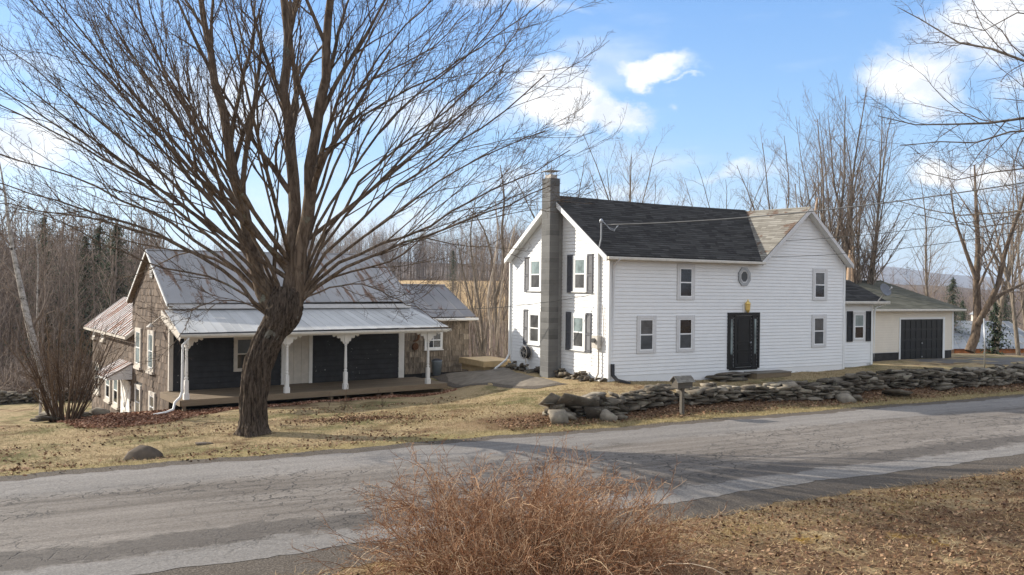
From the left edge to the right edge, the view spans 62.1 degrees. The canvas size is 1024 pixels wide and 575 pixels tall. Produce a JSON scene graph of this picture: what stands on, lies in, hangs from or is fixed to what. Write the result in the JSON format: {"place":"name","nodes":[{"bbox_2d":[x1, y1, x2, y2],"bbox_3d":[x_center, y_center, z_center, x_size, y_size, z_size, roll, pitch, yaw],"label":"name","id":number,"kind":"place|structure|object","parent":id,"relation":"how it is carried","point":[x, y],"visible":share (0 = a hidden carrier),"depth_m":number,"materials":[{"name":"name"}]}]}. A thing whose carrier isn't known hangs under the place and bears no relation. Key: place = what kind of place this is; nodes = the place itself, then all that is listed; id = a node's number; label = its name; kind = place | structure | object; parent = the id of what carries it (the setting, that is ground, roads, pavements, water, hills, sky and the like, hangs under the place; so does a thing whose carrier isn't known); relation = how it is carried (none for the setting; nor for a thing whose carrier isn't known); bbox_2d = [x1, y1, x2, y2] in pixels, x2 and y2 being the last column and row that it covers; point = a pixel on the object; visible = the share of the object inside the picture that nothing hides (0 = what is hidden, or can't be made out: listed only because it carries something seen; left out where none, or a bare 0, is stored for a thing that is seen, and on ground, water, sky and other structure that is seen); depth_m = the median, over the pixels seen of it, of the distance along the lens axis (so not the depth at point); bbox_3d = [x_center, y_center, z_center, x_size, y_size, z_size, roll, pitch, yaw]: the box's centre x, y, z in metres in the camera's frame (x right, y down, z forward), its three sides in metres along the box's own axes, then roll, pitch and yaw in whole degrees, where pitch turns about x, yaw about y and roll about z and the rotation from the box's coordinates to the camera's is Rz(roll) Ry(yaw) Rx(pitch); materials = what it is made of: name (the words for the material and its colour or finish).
{"place":"outdoors","nodes":[
{"label":"outdoors","id":0,"kind":"place"},
{"bbox_2d":[430,367,564,388],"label":"dirt path","id":1,"kind":"structure","parent":0,"point":[442,378],"depth_m":31.43,"materials":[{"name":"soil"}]},
{"bbox_2d":[431,358,441,375],"bbox_3d":[-3.200,3.374,36.173,0.463,0.720,0.470,1,0,-36],"label":"trash can","id":2,"kind":"object","parent":1,"relation":"on","point":[436,366],"visible":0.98,"depth_m":36.01,"materials":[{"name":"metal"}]},
{"bbox_2d":[0,396,1023,574],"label":"road","id":3,"kind":"structure","parent":0,"point":[135,522],"depth_m":15.82,"materials":[{"name":"asphalt"}]},
{"bbox_2d":[0,278,1023,574],"bbox_3d":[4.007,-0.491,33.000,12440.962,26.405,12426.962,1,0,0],"label":"ground","id":4,"kind":"structure","parent":0,"point":[16,414],"depth_m":20.43,"materials":[{"name":"beige plant"}]},
{"bbox_2d":[0,136,68,415],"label":"birch tree","id":5,"kind":"object","parent":4,"relation":"on","point":[22,296],"visible":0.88,"depth_m":27.01,"materials":[{"name":"grey plant"}]},
{"bbox_2d":[1,217,78,364],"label":"pine tree","id":6,"kind":"object","parent":4,"relation":"on","point":[42,236],"visible":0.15,"depth_m":65.91,"materials":[{"name":"plant"}]},
{"bbox_2d":[17,202,63,412],"bbox_3d":[-18.867,0.693,33.746,1.759,8.711,2.973,1,0,-20],"label":"birch tree","id":7,"kind":"object","parent":4,"relation":"on","point":[37,307],"visible":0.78,"depth_m":33.67,"materials":[{"name":"white plant"}]},
{"bbox_2d":[0,387,91,404],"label":"stone wall","id":8,"kind":"structure","parent":4,"relation":"on","point":[10,397],"depth_m":43.57,"materials":[{"name":"stone"}]},
{"bbox_2d":[29,411,63,421],"bbox_3d":[-14.316,4.050,26.108,0.896,0.478,2.330,1,0,-34],"label":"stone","id":9,"kind":"object","parent":4,"relation":"on","point":[42,416],"visible":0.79,"depth_m":25.68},
{"bbox_2d":[0,295,140,421],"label":"multi stem shrub","id":10,"kind":"object","parent":4,"relation":"on","point":[56,369],"visible":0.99,"depth_m":25.76,"materials":[{"name":"plant"}]},
{"bbox_2d":[46,236,111,366],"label":"pine tree","id":11,"kind":"object","parent":4,"relation":"on","point":[85,278],"visible":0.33,"depth_m":61.81,"materials":[{"name":"plant"}]},
{"bbox_2d":[66,225,113,362],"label":"pine tree","id":12,"kind":"object","parent":4,"relation":"on","point":[98,238],"visible":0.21,"depth_m":61.87,"materials":[{"name":"plant"}]},
{"bbox_2d":[89,407,109,414],"bbox_3d":[-13.133,4.004,27.152,0.544,0.320,0.586,1,0,28],"label":"field stone","id":13,"kind":"object","parent":4,"relation":"on","point":[96,410],"visible":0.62,"depth_m":26.99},
{"bbox_2d":[69,225,139,362],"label":"pine tree","id":14,"kind":"object","parent":4,"relation":"on","point":[114,250],"visible":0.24,"depth_m":57.77,"materials":[{"name":"plant"}]},
{"bbox_2d":[56,410,228,428],"bbox_3d":[-12.901,4.625,28.911,5.706,1.734,12.118,1,0,-39],"label":"mulch bed","id":15,"kind":"object","parent":4,"relation":"on","point":[137,417],"visible":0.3,"depth_m":25.34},
{"bbox_2d":[48,388,456,427],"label":"mulch chips","id":16,"kind":"object","parent":15,"relation":"on","point":[76,423],"visible":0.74,"depth_m":26.05,"materials":[{"name":"wood"}]},
{"bbox_2d":[124,445,163,459],"bbox_3d":[-7.834,3.601,18.108,0.966,0.500,0.451,1,0,-16],"label":"field stone","id":17,"kind":"object","parent":4,"relation":"on","point":[142,452],"visible":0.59,"depth_m":18.01,"materials":[{"name":"stone"}]},
{"bbox_2d":[84,249,478,413],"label":"house","id":18,"kind":"structure","parent":4,"relation":"on","point":[335,342],"depth_m":32.32,"materials":[{"name":"metal"}]},
{"bbox_2d":[103,380,111,403],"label":"window","id":19,"kind":"structure","parent":18,"relation":"in","point":[108,389],"depth_m":37.40,"materials":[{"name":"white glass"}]},
{"bbox_2d":[111,380,119,409],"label":"window","id":20,"kind":"structure","parent":18,"relation":"in","point":[116,386],"depth_m":36.08,"materials":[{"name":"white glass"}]},
{"bbox_2d":[120,380,130,412],"bbox_3d":[-15.838,4.857,34.804,0.100,2.150,1.650,1,0,-36],"label":"barn door","id":21,"kind":"structure","parent":18,"relation":"in","point":[125,404],"depth_m":34.67,"materials":[{"name":"wood"}]},
{"bbox_2d":[133,327,141,369],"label":"window","id":22,"kind":"structure","parent":18,"relation":"in","point":[138,331],"depth_m":32.99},
{"bbox_2d":[134,384,141,411],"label":"window","id":23,"kind":"structure","parent":18,"relation":"in","point":[137,388],"depth_m":32.98,"materials":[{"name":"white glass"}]},
{"bbox_2d":[145,330,155,374],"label":"window","id":24,"kind":"structure","parent":18,"relation":"in","point":[151,335],"depth_m":31.35,"materials":[{"name":"wood"}]},
{"bbox_2d":[148,391,156,410],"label":"window","id":25,"kind":"structure","parent":18,"relation":"in","point":[152,398],"depth_m":31.19,"materials":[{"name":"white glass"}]},
{"bbox_2d":[233,337,252,371],"bbox_3d":[-9.679,2.407,31.029,0.950,1.290,0.070,1,0,-36],"label":"window","id":26,"kind":"structure","parent":18,"relation":"in","point":[241,345],"depth_m":30.87,"materials":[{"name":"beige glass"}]},
{"bbox_2d":[288,330,308,383],"bbox_3d":[-8.123,2.557,32.170,0.892,2.150,0.060,1,0,-36],"label":"plank door","id":27,"kind":"structure","parent":18,"relation":"in","point":[298,351],"depth_m":32.19,"materials":[{"name":"wood"}]},
{"bbox_2d":[424,332,443,350],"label":"window","id":28,"kind":"structure","parent":18,"relation":"in","point":[436,343],"depth_m":36.90,"materials":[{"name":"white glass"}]},
{"bbox_2d":[0,396,585,475],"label":"fallen leaves","id":29,"kind":"object","parent":4,"relation":"on","point":[72,466],"visible":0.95,"depth_m":20.93,"materials":[{"name":"plant"}]},
{"bbox_2d":[0,0,626,437],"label":"maple tree","id":30,"kind":"object","parent":4,"relation":"on","point":[278,306],"visible":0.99,"depth_m":21.03,"materials":[{"name":"brown plant"}]},
{"bbox_2d":[268,413,468,424],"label":"fallen leaves","id":31,"kind":"object","parent":4,"relation":"on","point":[353,417],"visible":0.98,"depth_m":23.93,"materials":[{"name":"plant"}]},
{"bbox_2d":[443,250,459,292],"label":"pine tree","id":32,"kind":"object","parent":4,"relation":"on","point":[452,267],"visible":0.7,"depth_m":179.94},
{"bbox_2d":[445,236,480,302],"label":"bare tree","id":33,"kind":"object","parent":4,"relation":"on","point":[461,272],"visible":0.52,"depth_m":75.66,"materials":[{"name":"brown plant"}]},
{"bbox_2d":[440,184,497,355],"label":"bare tree","id":34,"kind":"object","parent":4,"relation":"on","point":[482,338],"visible":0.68,"depth_m":47.36,"materials":[{"name":"brown plant"}]},
{"bbox_2d":[454,222,500,356],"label":"bare tree","id":35,"kind":"object","parent":4,"relation":"on","point":[461,292],"visible":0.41,"depth_m":59.71,"materials":[{"name":"brown plant"}]},
{"bbox_2d":[440,231,515,356],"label":"bare tree","id":36,"kind":"object","parent":4,"relation":"on","point":[477,304],"visible":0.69,"depth_m":45.14,"materials":[{"name":"brown plant"}]},
{"bbox_2d":[459,252,502,356],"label":"bare tree","id":37,"kind":"object","parent":4,"relation":"on","point":[484,328],"visible":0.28,"depth_m":61.66,"materials":[{"name":"brown plant"}]},
{"bbox_2d":[459,356,510,370],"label":"wood platform","id":38,"kind":"structure","parent":4,"relation":"on","point":[480,363],"depth_m":35.90,"materials":[{"name":"wood"}]},
{"bbox_2d":[468,219,510,338],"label":"bare tree","id":39,"kind":"object","parent":4,"relation":"on","point":[490,261],"visible":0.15,"depth_m":53.15,"materials":[{"name":"brown plant"}]},
{"bbox_2d":[462,143,521,356],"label":"bare tree","id":40,"kind":"object","parent":4,"relation":"on","point":[499,285],"visible":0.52,"depth_m":45.94,"materials":[{"name":"brown plant"}]},
{"bbox_2d":[459,194,526,351],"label":"bare tree","id":41,"kind":"object","parent":4,"relation":"on","point":[492,281],"visible":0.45,"depth_m":49.99,"materials":[{"name":"brown plant"}]},
{"bbox_2d":[484,251,508,357],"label":"bare tree","id":42,"kind":"object","parent":4,"relation":"on","point":[505,346],"visible":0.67,"depth_m":43.60,"materials":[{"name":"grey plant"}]},
{"bbox_2d":[475,173,531,355],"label":"birch tree","id":43,"kind":"object","parent":4,"relation":"on","point":[489,315],"visible":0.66,"depth_m":44.21,"materials":[{"name":"white plant"}]},
{"bbox_2d":[0,162,1023,366],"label":"woods","id":44,"kind":"object","parent":4,"relation":"on","point":[8,294],"visible":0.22,"depth_m":65.56,"materials":[{"name":"plant"}]},
{"bbox_2d":[0,364,1023,476],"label":"dry grass","id":45,"kind":"structure","parent":4,"relation":"on","point":[518,414],"depth_m":23.44,"materials":[{"name":"plant"}]},
{"bbox_2d":[0,274,1023,400],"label":"brush","id":46,"kind":"object","parent":4,"relation":"on","point":[4,378],"visible":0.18,"depth_m":48.41,"materials":[{"name":"plant"}]},
{"bbox_2d":[291,432,750,574],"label":"bramble bush","id":47,"kind":"object","parent":4,"relation":"on","point":[560,524],"visible":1,"depth_m":9.66,"materials":[{"name":"plant"}]},
{"bbox_2d":[501,145,599,223],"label":"bare tree","id":48,"kind":"object","parent":4,"relation":"on","point":[541,186],"visible":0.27,"depth_m":60.37,"materials":[{"name":"brown plant"}]},
{"bbox_2d":[505,361,606,381],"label":"foundation stones","id":49,"kind":"object","parent":4,"relation":"on","point":[560,372],"visible":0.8,"depth_m":31.25,"materials":[{"name":"stone"}]},
{"bbox_2d":[538,383,678,423],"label":"stone wall","id":50,"kind":"structure","parent":4,"relation":"on","point":[565,407],"depth_m":23.61,"materials":[{"name":"stone"}]},
{"bbox_2d":[599,409,617,420],"bbox_3d":[2.589,3.510,23.042,0.544,0.404,0.442,1,0,-27],"label":"field stone","id":51,"kind":"object","parent":4,"relation":"on","point":[606,415],"visible":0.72,"depth_m":22.90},
{"bbox_2d":[571,115,677,202],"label":"bare tree","id":52,"kind":"object","parent":4,"relation":"on","point":[607,197],"visible":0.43,"depth_m":64.14,"materials":[{"name":"brown plant"}]},
{"bbox_2d":[614,128,665,202],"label":"bare tree","id":53,"kind":"object","parent":4,"relation":"on","point":[630,181],"visible":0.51,"depth_m":58.96,"materials":[{"name":"brown plant"}]},
{"bbox_2d":[609,179,689,204],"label":"bare tree","id":54,"kind":"object","parent":4,"relation":"on","point":[661,195],"visible":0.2,"depth_m":70.84,"materials":[{"name":"brown plant"}]},
{"bbox_2d":[332,469,1023,574],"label":"fallen leaves","id":55,"kind":"object","parent":4,"relation":"on","point":[882,535],"visible":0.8,"depth_m":12.27,"materials":[{"name":"plant"}]},
{"bbox_2d":[669,375,695,414],"bbox_3d":[4.816,3.128,24.091,0.656,1.264,0.380,1,0,-30],"label":"mailbox","id":56,"kind":"object","parent":4,"relation":"on","point":[681,383],"visible":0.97,"depth_m":24.04,"materials":[{"name":"grey wood"}]},
{"bbox_2d":[665,169,706,206],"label":"bare tree","id":57,"kind":"object","parent":4,"relation":"on","point":[679,180],"visible":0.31,"depth_m":67.04,"materials":[{"name":"grey plant"}]},
{"bbox_2d":[494,170,889,383],"bbox_3d":[7.984,-0.092,35.339,16.125,8.355,7.582,1,0,-30],"label":"farmhouse","id":58,"kind":"object","parent":4,"relation":"on","point":[698,300],"visible":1,"depth_m":31.88,"materials":[{"name":"white wood"}]},
{"bbox_2d":[427,294,593,309],"bbox_3d":[-0.540,0.540,32.317,8.908,0.783,0.018,1,0,37],"label":"overhead wire","id":59,"kind":"object","parent":58,"relation":"attached to","point":[506,306],"visible":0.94,"depth_m":32.26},
{"bbox_2d":[520,346,531,368],"bbox_3d":[0.633,2.794,33.516,0.337,1.000,0.774,1,0,-30],"label":"hose reel","id":60,"kind":"object","parent":58,"relation":"attached to","point":[526,352],"visible":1,"depth_m":33.50,"materials":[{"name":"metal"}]},
{"bbox_2d":[527,311,539,345],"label":"window","id":61,"kind":"structure","parent":58,"relation":"in","point":[533,316],"depth_m":33.38,"materials":[{"name":"white plastic"}]},
{"bbox_2d":[529,257,540,291],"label":"window","id":62,"kind":"structure","parent":58,"relation":"in","point":[534,263],"depth_m":33.36,"materials":[{"name":"white plastic"}]},
{"bbox_2d":[569,313,584,351],"bbox_3d":[2.380,1.616,30.739,0.095,1.340,0.940,1,0,-30],"label":"window","id":63,"kind":"structure","parent":58,"relation":"in","point":[577,320],"depth_m":30.75,"materials":[{"name":"white plastic"}]},
{"bbox_2d":[571,255,586,292],"bbox_3d":[2.431,-0.488,30.682,0.095,1.330,0.950,1,0,-30],"label":"window","id":64,"kind":"structure","parent":58,"relation":"in","point":[579,277],"depth_m":30.69,"materials":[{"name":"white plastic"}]},
{"bbox_2d":[636,315,656,353],"bbox_3d":[4.741,1.651,29.981,0.860,1.330,0.050,1,0,-30],"label":"window","id":65,"kind":"structure","parent":58,"relation":"in","point":[646,324],"depth_m":29.97,"materials":[{"name":"white plastic"}]},
{"bbox_2d":[676,315,694,351],"bbox_3d":[6.300,1.671,30.878,0.860,1.330,0.050,1,0,-30],"label":"window","id":66,"kind":"structure","parent":58,"relation":"in","point":[685,324],"depth_m":30.87,"materials":[{"name":"white plastic"}]},
{"bbox_2d":[676,264,694,299],"bbox_3d":[6.315,-0.194,30.872,0.840,1.280,0.050,1,0,-30],"label":"window","id":67,"kind":"structure","parent":58,"relation":"in","point":[685,273],"depth_m":30.86,"materials":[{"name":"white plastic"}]},
{"bbox_2d":[735,316,751,366],"bbox_3d":[8.806,2.047,32.303,0.820,1.940,0.080,1,0,-30],"label":"door","id":68,"kind":"structure","parent":58,"relation":"in","point":[743,323],"depth_m":32.32,"materials":[{"name":"black paint"}]},
{"bbox_2d":[738,267,750,285],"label":"octagonal window","id":69,"kind":"structure","parent":58,"relation":"in","point":[744,275],"depth_m":32.29,"materials":[{"name":"wood"}]},
{"bbox_2d":[603,182,1023,224],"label":"service cable","id":70,"kind":"object","parent":58,"relation":"attached to","point":[815,210],"visible":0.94,"depth_m":25.40,"materials":[{"name":"grey metal"}]},
{"bbox_2d":[811,314,826,346],"bbox_3d":[12.413,1.747,34.394,0.850,1.330,0.050,1,0,-30],"label":"window","id":71,"kind":"structure","parent":58,"relation":"in","point":[819,321],"depth_m":34.38,"materials":[{"name":"white plastic"}]},
{"bbox_2d":[812,269,827,299],"bbox_3d":[12.454,-0.118,34.403,0.850,1.280,0.050,1,0,-30],"label":"window","id":72,"kind":"structure","parent":58,"relation":"in","point":[819,276],"depth_m":34.39,"materials":[{"name":"white plastic"}]},
{"bbox_2d":[853,312,865,340],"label":"window","id":73,"kind":"structure","parent":58,"relation":"in","point":[859,318],"depth_m":36.47,"materials":[{"name":"white plastic"}]},
{"bbox_2d":[878,284,891,300],"bbox_3d":[16.043,0.217,36.563,0.642,0.772,0.339,1,0,-6],"label":"satellite dish","id":74,"kind":"object","parent":58,"relation":"on","point":[885,289],"visible":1,"depth_m":36.64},
{"bbox_2d":[780,231,1021,256],"bbox_3d":[13.761,-1.742,28.076,0.018,1.239,12.816,1,0,-38],"label":"overhead wire","id":75,"kind":"object","parent":58,"relation":"attached to","point":[901,248],"visible":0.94,"depth_m":28.77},
{"bbox_2d":[786,213,1023,240],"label":"overhead wire","id":76,"kind":"object","parent":58,"relation":"attached to","point":[897,231],"visible":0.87,"depth_m":29.34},
{"bbox_2d":[381,477,1023,574],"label":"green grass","id":77,"kind":"structure","parent":4,"relation":"on","point":[881,524],"depth_m":12.03,"materials":[{"name":"plant"}]},
{"bbox_2d":[705,372,747,381],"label":"step stones","id":78,"kind":"object","parent":4,"relation":"on","point":[723,377],"visible":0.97,"depth_m":31.31,"materials":[{"name":"stone"}]},
{"bbox_2d":[678,148,779,210],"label":"bare tree","id":79,"kind":"object","parent":4,"relation":"on","point":[730,189],"visible":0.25,"depth_m":61.59,"materials":[{"name":"brown plant"}]},
{"bbox_2d":[485,383,1023,429],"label":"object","id":80,"kind":"object","parent":4,"relation":"on","point":[735,404],"visible":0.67,"depth_m":25.59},
{"bbox_2d":[729,370,791,378],"bbox_3d":[9.379,3.402,32.265,2.800,0.405,0.660,1,0,-30],"label":"door platform","id":81,"kind":"structure","parent":4,"relation":"on","point":[765,374],"depth_m":32.15,"materials":[{"name":"grey stone"}]},
{"bbox_2d":[726,124,840,210],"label":"bare tree","id":82,"kind":"object","parent":4,"relation":"on","point":[768,194],"visible":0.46,"depth_m":59.06,"materials":[{"name":"brown plant"}]},
{"bbox_2d":[766,54,892,278],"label":"bare tree","id":83,"kind":"object","parent":4,"relation":"on","point":[822,205],"visible":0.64,"depth_m":49.74,"materials":[{"name":"grey plant"}]},
{"bbox_2d":[785,129,903,245],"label":"bare tree","id":84,"kind":"object","parent":4,"relation":"on","point":[832,184],"visible":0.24,"depth_m":55.47,"materials":[{"name":"brown plant"}]},
{"bbox_2d":[834,393,856,402],"bbox_3d":[10.745,3.607,27.426,0.636,0.348,0.588,1,0,0],"label":"field stone","id":85,"kind":"object","parent":4,"relation":"on","point":[844,397],"visible":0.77,"depth_m":27.25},
{"bbox_2d":[673,362,1023,404],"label":"stone wall","id":86,"kind":"structure","parent":4,"relation":"on","point":[818,389],"depth_m":28.57,"materials":[{"name":"stone"}]},
{"bbox_2d":[810,84,920,284],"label":"bare tree","id":87,"kind":"object","parent":4,"relation":"on","point":[874,260],"visible":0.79,"depth_m":49.41,"materials":[{"name":"grey plant"}]},
{"bbox_2d":[882,389,913,395],"bbox_3d":[12.962,3.533,28.659,1.265,0.334,0.657,1,0,-29],"label":"field stone","id":88,"kind":"object","parent":4,"relation":"on","point":[897,392],"visible":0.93,"depth_m":28.36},
{"bbox_2d":[854,280,966,361],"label":"garage","id":89,"kind":"structure","parent":4,"relation":"on","point":[909,324],"depth_m":45.52,"materials":[{"name":"paint"}]},
{"bbox_2d":[900,319,942,358],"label":"garage door","id":90,"kind":"structure","parent":89,"relation":"in","point":[920,338],"depth_m":45.54,"materials":[{"name":"black paint"}]},
{"bbox_2d":[896,156,965,297],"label":"bare tree","id":91,"kind":"object","parent":4,"relation":"on","point":[926,269],"visible":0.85,"depth_m":61.85,"materials":[{"name":"brown plant"}]},
{"bbox_2d":[903,209,961,301],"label":"bare tree","id":92,"kind":"object","parent":4,"relation":"on","point":[931,264],"visible":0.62,"depth_m":68.00,"materials":[{"name":"brown plant"}]},
{"bbox_2d":[849,0,1023,274],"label":"overhanging tree","id":93,"kind":"object","parent":4,"relation":"on","point":[1003,52],"visible":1,"depth_m":13.27,"materials":[{"name":"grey plant"}]},
{"bbox_2d":[931,385,953,390],"bbox_3d":[15.258,3.563,30.229,0.847,0.153,0.583,1,0,-22],"label":"field stone","id":94,"kind":"object","parent":4,"relation":"on","point":[940,388],"visible":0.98,"depth_m":30.03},
{"bbox_2d":[941,277,971,342],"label":"pine tree","id":95,"kind":"object","parent":4,"relation":"on","point":[953,285],"visible":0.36,"depth_m":94.80,"materials":[{"name":"plant"}]},
{"bbox_2d":[956,300,969,320],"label":"pine tree","id":96,"kind":"object","parent":4,"relation":"on","point":[963,313],"visible":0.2,"depth_m":104.88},
{"bbox_2d":[934,139,1023,352],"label":"leaning tree","id":97,"kind":"object","parent":4,"relation":"on","point":[979,314],"visible":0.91,"depth_m":54.13,"materials":[{"name":"brown plant"}]},
{"bbox_2d":[949,138,1023,352],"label":"bare tree","id":98,"kind":"object","parent":4,"relation":"on","point":[1000,302],"visible":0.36,"depth_m":71.84,"materials":[{"name":"brown plant"}]},
{"bbox_2d":[951,312,1023,355],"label":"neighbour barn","id":99,"kind":"structure","parent":4,"relation":"on","point":[959,346],"depth_m":93.98,"materials":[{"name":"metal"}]},
{"bbox_2d":[958,168,1023,355],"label":"bare tree","id":100,"kind":"object","parent":4,"relation":"on","point":[1015,326],"visible":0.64,"depth_m":63.34,"materials":[{"name":"grey plant"}]},
{"bbox_2d":[974,302,1013,354],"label":"spruce tree","id":101,"kind":"object","parent":4,"relation":"on","point":[993,341],"visible":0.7,"depth_m":59.90,"materials":[{"name":"plant"}]},
{"bbox_2d":[987,295,1020,327],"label":"pine tree","id":102,"kind":"object","parent":4,"relation":"on","point":[1005,315],"visible":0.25,"depth_m":99.92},
{"bbox_2d":[985,136,1023,324],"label":"bare tree","id":103,"kind":"object","parent":4,"relation":"on","point":[1015,237],"visible":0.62,"depth_m":66.69,"materials":[{"name":"brown plant"}]},
{"bbox_2d":[0,394,1023,574],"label":"gravel shoulder","id":104,"kind":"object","parent":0,"point":[289,563],"visible":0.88,"depth_m":15.55},
{"bbox_2d":[0,0,1023,279],"label":"sky","id":105,"kind":"structure","parent":0,"point":[713,70],"materials":[{"name":"blue"}]},
{"bbox_2d":[10,252,1018,292],"bbox_3d":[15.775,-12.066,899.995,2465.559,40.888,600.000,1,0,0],"label":"hills","id":106,"kind":"structure","parent":0,"point":[901,285],"depth_m":793.73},
{"bbox_2d":[856,265,1022,290],"bbox_3d":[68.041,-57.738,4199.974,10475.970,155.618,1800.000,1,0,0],"label":"mountain ridge","id":107,"kind":"structure","parent":0,"point":[964,281],"depth_m":3823.76,"materials":[{"name":"grey"}]},
{"bbox_2d":[900,357,1023,364],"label":"driveway","id":108,"kind":"structure","parent":0,"point":[1008,361],"depth_m":44.45,"materials":[{"name":"asphalt"}]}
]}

